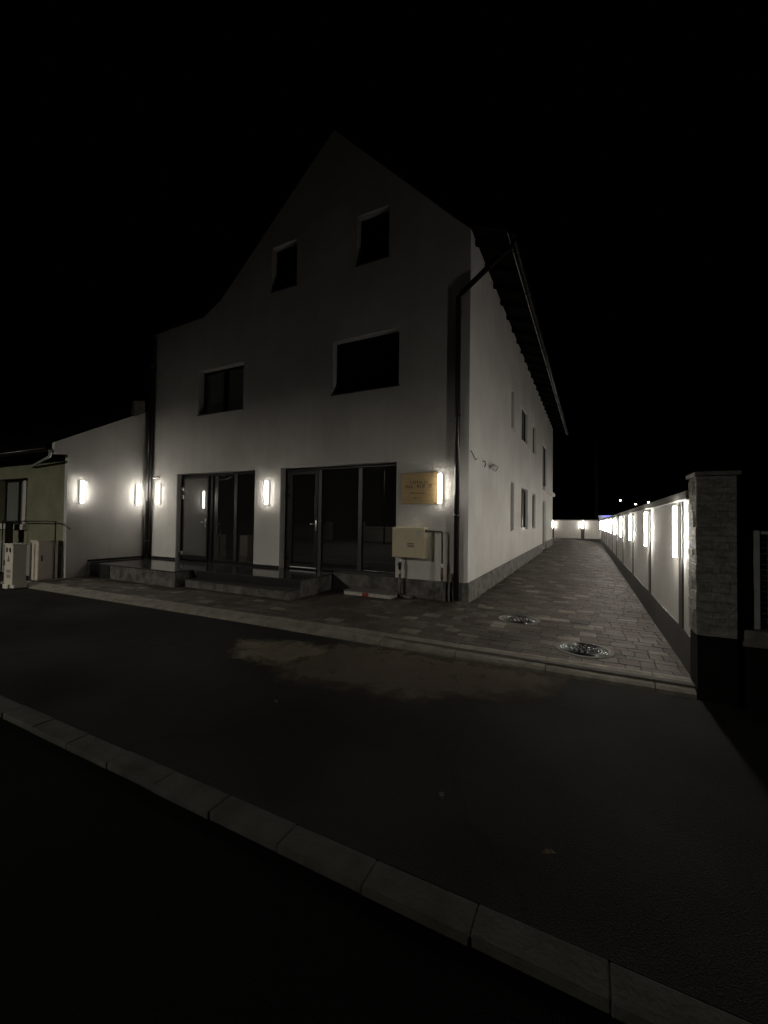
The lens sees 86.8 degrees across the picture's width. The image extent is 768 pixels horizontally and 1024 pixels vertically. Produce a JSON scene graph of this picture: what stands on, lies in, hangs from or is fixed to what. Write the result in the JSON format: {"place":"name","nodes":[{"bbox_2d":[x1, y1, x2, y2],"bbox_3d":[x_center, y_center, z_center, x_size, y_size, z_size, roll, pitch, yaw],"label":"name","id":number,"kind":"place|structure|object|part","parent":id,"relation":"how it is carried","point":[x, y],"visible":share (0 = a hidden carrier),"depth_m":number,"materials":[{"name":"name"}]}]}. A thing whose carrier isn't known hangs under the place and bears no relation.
{"place":"outdoors","nodes":[
{"label":"outdoors","id":0,"kind":"place"},
{"bbox_2d":[0,718,623,1023],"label":"road","id":1,"kind":"structure","parent":0,"point":[123,901],"depth_m":1.59,"materials":[{"name":"black asphalt"}]},
{"bbox_2d":[34,538,694,685],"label":"paving","id":2,"kind":"structure","parent":0,"point":[437,620],"depth_m":7.03,"materials":[{"name":"grey stone"}]},
{"bbox_2d":[0,393,148,578],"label":"house","id":3,"kind":"structure","parent":2,"relation":"on","point":[49,462],"depth_m":10.96,"materials":[{"name":"paint"}]},
{"bbox_2d":[0,479,27,529],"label":"window","id":4,"kind":"structure","parent":3,"relation":"in","point":[15,490],"depth_m":11.64,"materials":[{"name":"grey glass"}]},
{"bbox_2d":[29,543,31,580],"bbox_3d":[-8.417,1.195,9.662,0.044,0.900,0.042,0,-1,27],"label":"conduit","id":5,"kind":"object","parent":3,"relation":"attached to","point":[30,562],"visible":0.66,"depth_m":9.65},
{"bbox_2d":[30,539,59,580],"bbox_3d":[-8.301,1.164,9.927,0.350,0.957,0.455,0,-1,27],"label":"utility cabinet","id":6,"kind":"object","parent":3,"relation":"attached to","point":[42,559],"visible":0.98,"depth_m":9.79,"materials":[{"name":"grey metal"}]},
{"bbox_3d":[-8.165,1.108,9.860,0.021,0.760,0.405,0,-1,27],"label":"door","id":7,"kind":"part","parent":6,"relation":"part of","materials":[{"name":"grey metal"}]},
{"bbox_2d":[79,480,84,502],"bbox_3d":[-7.704,-0.515,10.362,0.097,0.584,0.086,0,-1,27],"label":"wall lamp","id":8,"kind":"object","parent":3,"relation":"attached to","point":[81,499],"visible":1,"depth_m":10.33,"materials":[{"name":"white"}]},
{"bbox_2d":[136,485,139,504],"bbox_3d":[-7.059,-0.492,11.650,0.097,0.584,0.086,0,-1,27],"label":"wall lamp","id":9,"kind":"object","parent":3,"relation":"attached to","point":[137,493],"visible":1,"depth_m":11.62,"materials":[{"name":"white"}]},
{"bbox_2d":[86,558,333,599],"bbox_3d":[-4.352,1.541,9.782,6.565,0.428,1.852,0,-1,27],"label":"entrance landing","id":10,"kind":"object","parent":2,"relation":"on","point":[282,583],"visible":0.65,"depth_m":8.99,"materials":[{"name":"stone"}]},
{"bbox_2d":[141,113,568,602],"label":"house","id":11,"kind":"structure","parent":2,"relation":"on","point":[345,346],"depth_m":9.37,"materials":[{"name":"paint"}]},
{"bbox_2d":[156,484,160,503],"bbox_3d":[-6.516,-0.518,11.706,0.086,0.584,0.097,0,-1,27],"label":"wall lamp","id":12,"kind":"object","parent":11,"relation":"attached to","point":[158,490],"visible":1,"depth_m":11.69,"materials":[{"name":"white"}]},
{"bbox_2d":[180,476,209,560],"bbox_3d":[-5.252,0.170,11.269,1.044,2.320,0.181,0,-1,27],"label":"door leaf","id":13,"kind":"structure","parent":11,"relation":"in","point":[196,489],"depth_m":11.23,"materials":[{"name":"grey metal"}]},
{"bbox_2d":[197,365,243,415],"bbox_3d":[-4.289,-3.236,10.844,1.700,1.232,0.272,0,-1,27],"label":"window","id":14,"kind":"structure","parent":11,"relation":"in","point":[223,389],"depth_m":10.92,"materials":[{"name":"grey glass"}]},
{"bbox_2d":[265,481,268,504],"bbox_3d":[-2.855,-0.467,9.871,0.086,0.584,0.097,0,-1,27],"label":"wall lamp","id":15,"kind":"object","parent":11,"relation":"attached to","point":[266,492],"visible":1,"depth_m":9.85,"materials":[{"name":"white"}]},
{"bbox_2d":[270,245,296,292],"bbox_3d":[-2.382,-5.969,9.967,0.820,1.132,0.270,0,-1,27],"label":"window","id":16,"kind":"structure","parent":11,"relation":"in","point":[287,258],"depth_m":10.08,"materials":[{"name":"black glass"}]},
{"bbox_2d":[287,470,318,569],"bbox_3d":[-1.938,0.181,9.635,0.874,2.320,0.136,0,-1,27],"label":"door leaf","id":17,"kind":"structure","parent":11,"relation":"in","point":[303,489],"depth_m":9.65,"materials":[{"name":"black glass"}]},
{"bbox_2d":[331,332,399,395],"bbox_3d":[-0.378,-3.224,8.883,1.690,1.232,0.270,0,-1,27],"label":"window","id":18,"kind":"structure","parent":11,"relation":"in","point":[372,363],"depth_m":8.97,"materials":[{"name":"black glass"}]},
{"bbox_2d":[355,212,389,266],"bbox_3d":[-0.196,-5.962,8.872,0.830,1.132,0.270,0,-1,27],"label":"window","id":19,"kind":"structure","parent":11,"relation":"in","point":[375,230],"depth_m":8.97,"materials":[{"name":"black glass"}]},
{"bbox_2d":[392,527,443,601],"bbox_3d":[0.671,1.020,7.968,1.039,1.432,0.256,0,-1,27],"label":"gas meter box","id":20,"kind":"object","parent":11,"relation":"attached to","point":[409,542],"visible":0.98,"depth_m":7.93,"materials":[{"name":"beige metal"}]},
{"bbox_2d":[392,529,422,557],"bbox_3d":[0.455,0.608,7.956,0.645,0.555,0.014,0,-1,27],"label":"door","id":21,"kind":"structure","parent":20,"relation":"in","point":[400,537],"depth_m":7.95,"materials":[{"name":"beige metal"}]},
{"bbox_2d":[401,472,437,503],"bbox_3d":[0.704,-0.473,8.123,0.780,0.625,0.035,0,-1,27],"label":"sign plaque","id":22,"kind":"object","parent":11,"relation":"attached to","point":[419,488],"visible":1,"depth_m":8.10,"materials":[{"name":"gold metal"}]},
{"bbox_2d":[438,474,442,503],"bbox_3d":[1.088,-0.455,7.896,0.086,0.584,0.097,0,-1,27],"label":"wall lamp","id":23,"kind":"object","parent":11,"relation":"attached to","point":[440,480],"visible":1,"depth_m":7.86,"materials":[{"name":"white"}]},
{"bbox_2d":[448,573,450,601],"bbox_3d":[1.251,1.445,7.747,0.025,0.550,0.045,0,-1,27],"label":"cable duct","id":24,"kind":"object","parent":11,"relation":"attached to","point":[449,587],"visible":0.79,"depth_m":7.73,"materials":[{"name":"grey metal"}]},
{"bbox_2d":[489,464,497,470],"bbox_3d":[2.501,-1.010,9.221,0.198,0.177,0.145,0,-1,27],"label":"security camera","id":25,"kind":"object","parent":11,"relation":"attached to","point":[494,467],"visible":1,"depth_m":9.17,"materials":[{"name":"white plastic"}]},
{"bbox_2d":[511,391,514,431],"bbox_3d":[3.737,-3.011,11.946,0.180,1.205,0.501,0,-1,27],"label":"window","id":26,"kind":"structure","parent":11,"relation":"in","point":[512,428],"depth_m":12.15,"materials":[{"name":"black glass"}]},
{"bbox_2d":[522,410,527,446],"bbox_3d":[4.830,-2.949,14.076,0.189,1.205,1.391,0,-1,27],"label":"window","id":27,"kind":"structure","parent":11,"relation":"in","point":[523,414],"depth_m":14.44,"materials":[{"name":"black glass"}]},
{"bbox_2d":[521,489,528,529],"bbox_3d":[4.826,-0.088,14.084,0.190,1.425,1.551,0,-1,27],"label":"window","id":28,"kind":"structure","parent":11,"relation":"in","point":[523,492],"depth_m":14.48,"materials":[{"name":"black glass"}]},
{"bbox_2d":[532,494,535,528],"bbox_3d":[5.983,-0.021,16.338,0.186,1.425,1.081,0,-1,27],"label":"window","id":29,"kind":"structure","parent":11,"relation":"in","point":[532,494],"depth_m":16.68,"materials":[{"name":"black glass"}]},
{"bbox_2d":[533,428,536,456],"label":"window","id":30,"kind":"structure","parent":11,"relation":"in","point":[533,428],"depth_m":16.74,"materials":[{"name":"black glass"}]},
{"bbox_2d":[542,501,543,547],"bbox_3d":[7.721,0.609,19.847,0.065,2.360,1.636,0,-1,27],"label":"side door","id":31,"kind":"structure","parent":11,"relation":"in","point":[543,501],"depth_m":20.42,"materials":[{"name":"grey glass"}]},
{"bbox_2d":[543,446,544,485],"bbox_3d":[7.797,-2.248,19.977,0.067,2.040,1.786,0,-1,27],"label":"balcony door","id":32,"kind":"structure","parent":11,"relation":"in","point":[543,446],"depth_m":20.40,"materials":[{"name":"black glass"}]},
{"bbox_2d":[343,588,397,598],"bbox_3d":[-0.274,1.648,8.222,1.075,0.094,0.360,0,-1,27],"label":"concrete wheel stop","id":33,"kind":"object","parent":2,"relation":"on","point":[372,593],"visible":1,"depth_m":8.09,"materials":[{"name":"white paint"}]},
{"bbox_2d":[400,594,413,598],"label":"stone block","id":34,"kind":"structure","parent":2,"relation":"on","point":[406,596],"depth_m":8.04,"materials":[{"name":"concrete"}]},
{"bbox_2d":[499,615,540,624],"bbox_3d":[2.128,1.695,6.380,0.630,0.034,0.630,0,-1,27],"label":"manhole cover","id":35,"kind":"object","parent":2,"relation":"on","point":[522,619],"visible":1,"depth_m":6.35,"materials":[{"name":"metal"}]},
{"bbox_2d":[552,519,599,541],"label":"boundary wall","id":36,"kind":"structure","parent":2,"relation":"on","point":[574,529],"depth_m":33.38,"materials":[{"name":"white paint"}]},
{"bbox_2d":[555,641,613,658],"bbox_3d":[2.418,1.666,4.905,0.640,0.034,0.640,0,-1,27],"label":"manhole cover","id":37,"kind":"object","parent":2,"relation":"on","point":[583,649],"visible":1,"depth_m":4.87,"materials":[{"name":"metal"}]},
{"bbox_2d":[600,490,689,673],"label":"boundary wall","id":38,"kind":"structure","parent":2,"relation":"on","point":[655,573],"depth_m":5.88,"materials":[{"name":"white paint"}]},
{"bbox_2d":[614,518,615,533],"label":"wall lamp","id":39,"kind":"object","parent":38,"relation":"attached to","point":[614,525],"visible":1,"depth_m":14.55,"materials":[{"name":"white"}]},
{"bbox_2d":[620,517,622,536],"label":"wall lamp","id":40,"kind":"object","parent":38,"relation":"attached to","point":[621,526],"visible":1,"depth_m":11.95,"materials":[{"name":"white"}]},
{"bbox_2d":[629,515,631,539],"bbox_3d":[5.714,0.364,9.401,0.070,0.584,0.062,0,-1,27],"label":"wall lamp","id":41,"kind":"object","parent":38,"relation":"attached to","point":[630,527],"visible":1,"depth_m":9.38,"materials":[{"name":"white"}]},
{"bbox_2d":[644,512,648,545],"bbox_3d":[4.442,0.290,6.862,0.070,0.584,0.062,0,-1,27],"label":"wall lamp","id":42,"kind":"object","parent":38,"relation":"attached to","point":[646,528],"visible":1,"depth_m":6.85,"materials":[{"name":"white"}]},
{"bbox_2d":[672,506,680,557],"bbox_3d":[3.301,0.223,4.583,0.070,0.584,0.062,0,-1,27],"label":"wall lamp","id":43,"kind":"object","parent":38,"relation":"attached to","point":[676,531],"visible":1,"depth_m":4.56,"materials":[{"name":"white"}]},
{"bbox_2d":[0,584,767,1023],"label":"road","id":44,"kind":"structure","parent":0,"point":[642,814],"depth_m":2.62,"materials":[{"name":"black asphalt"}]},
{"bbox_2d":[2,543,27,588],"bbox_3d":[-8.151,1.190,8.977,0.410,0.987,0.288,0,-1,27],"label":"utility cabinet","id":45,"kind":"object","parent":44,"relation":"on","point":[14,562],"visible":1,"depth_m":8.88,"materials":[{"name":"white plastic"}]},
{"bbox_2d":[234,640,327,664],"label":"dust patch","id":46,"kind":"object","parent":44,"relation":"on","point":[278,651],"visible":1,"depth_m":4.92,"materials":[{"name":"brown soil"}]},
{"bbox_2d":[0,580,696,699],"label":"kerb","id":47,"kind":"structure","parent":44,"relation":"on","point":[607,678],"depth_m":5.07,"materials":[{"name":"concrete"}]},
{"bbox_2d":[271,644,565,703],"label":"dust patch","id":48,"kind":"object","parent":44,"relation":"on","point":[377,671],"visible":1,"depth_m":4.21,"materials":[{"name":"brown soil"}]},
{"bbox_2d":[542,848,555,853],"bbox_3d":[0.798,1.641,1.960,0.073,0.014,0.029,1,-1,0],"label":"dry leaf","id":49,"kind":"object","parent":44,"relation":"on","point":[548,851],"visible":1,"depth_m":1.96,"materials":[{"name":"brown plant"}]},
{"bbox_2d":[0,527,767,581],"bbox_3d":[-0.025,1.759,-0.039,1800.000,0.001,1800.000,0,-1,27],"label":"ground","id":50,"kind":"structure","parent":0,"point":[744,533],"depth_m":84.56,"materials":[{"name":"soil"}]},
{"bbox_2d":[4,522,12,559],"bbox_3d":[-10.041,0.978,10.851,0.310,1.400,0.060,0,-1,27],"label":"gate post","id":51,"kind":"object","parent":50,"relation":"on","point":[8,532],"visible":0.56,"depth_m":10.81,"materials":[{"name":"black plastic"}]},
{"bbox_2d":[0,521,70,578],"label":"handrail","id":52,"kind":"object","parent":50,"relation":"on","point":[18,540],"visible":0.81,"depth_m":10.60,"materials":[{"name":"grey metal"}]},
{"bbox_2d":[0,695,751,1023],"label":"kerb","id":53,"kind":"structure","parent":50,"relation":"on","point":[611,989],"depth_m":1.72,"materials":[{"name":"concrete"}]},
{"bbox_2d":[598,515,611,519],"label":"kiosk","id":54,"kind":"object","parent":50,"relation":"on","point":[601,516],"visible":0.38,"depth_m":70.56,"materials":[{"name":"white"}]},
{"bbox_2d":[686,470,741,706],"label":"gate pillar","id":55,"kind":"structure","parent":50,"relation":"on","point":[713,563],"depth_m":3.76,"materials":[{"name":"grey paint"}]},
{"bbox_2d":[737,530,767,711],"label":"fence","id":56,"kind":"object","parent":50,"relation":"on","point":[752,656],"visible":0.89,"depth_m":3.70,"materials":[{"name":"concrete"}]},
{"bbox_2d":[0,0,767,526],"label":"sky","id":57,"kind":"structure","parent":0,"point":[145,145],"materials":[{"name":"black"}]},
{"bbox_2d":[738,540,767,627],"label":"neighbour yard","id":58,"kind":"structure","parent":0,"point":[744,582],"depth_m":11.45,"materials":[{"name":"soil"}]}
]}

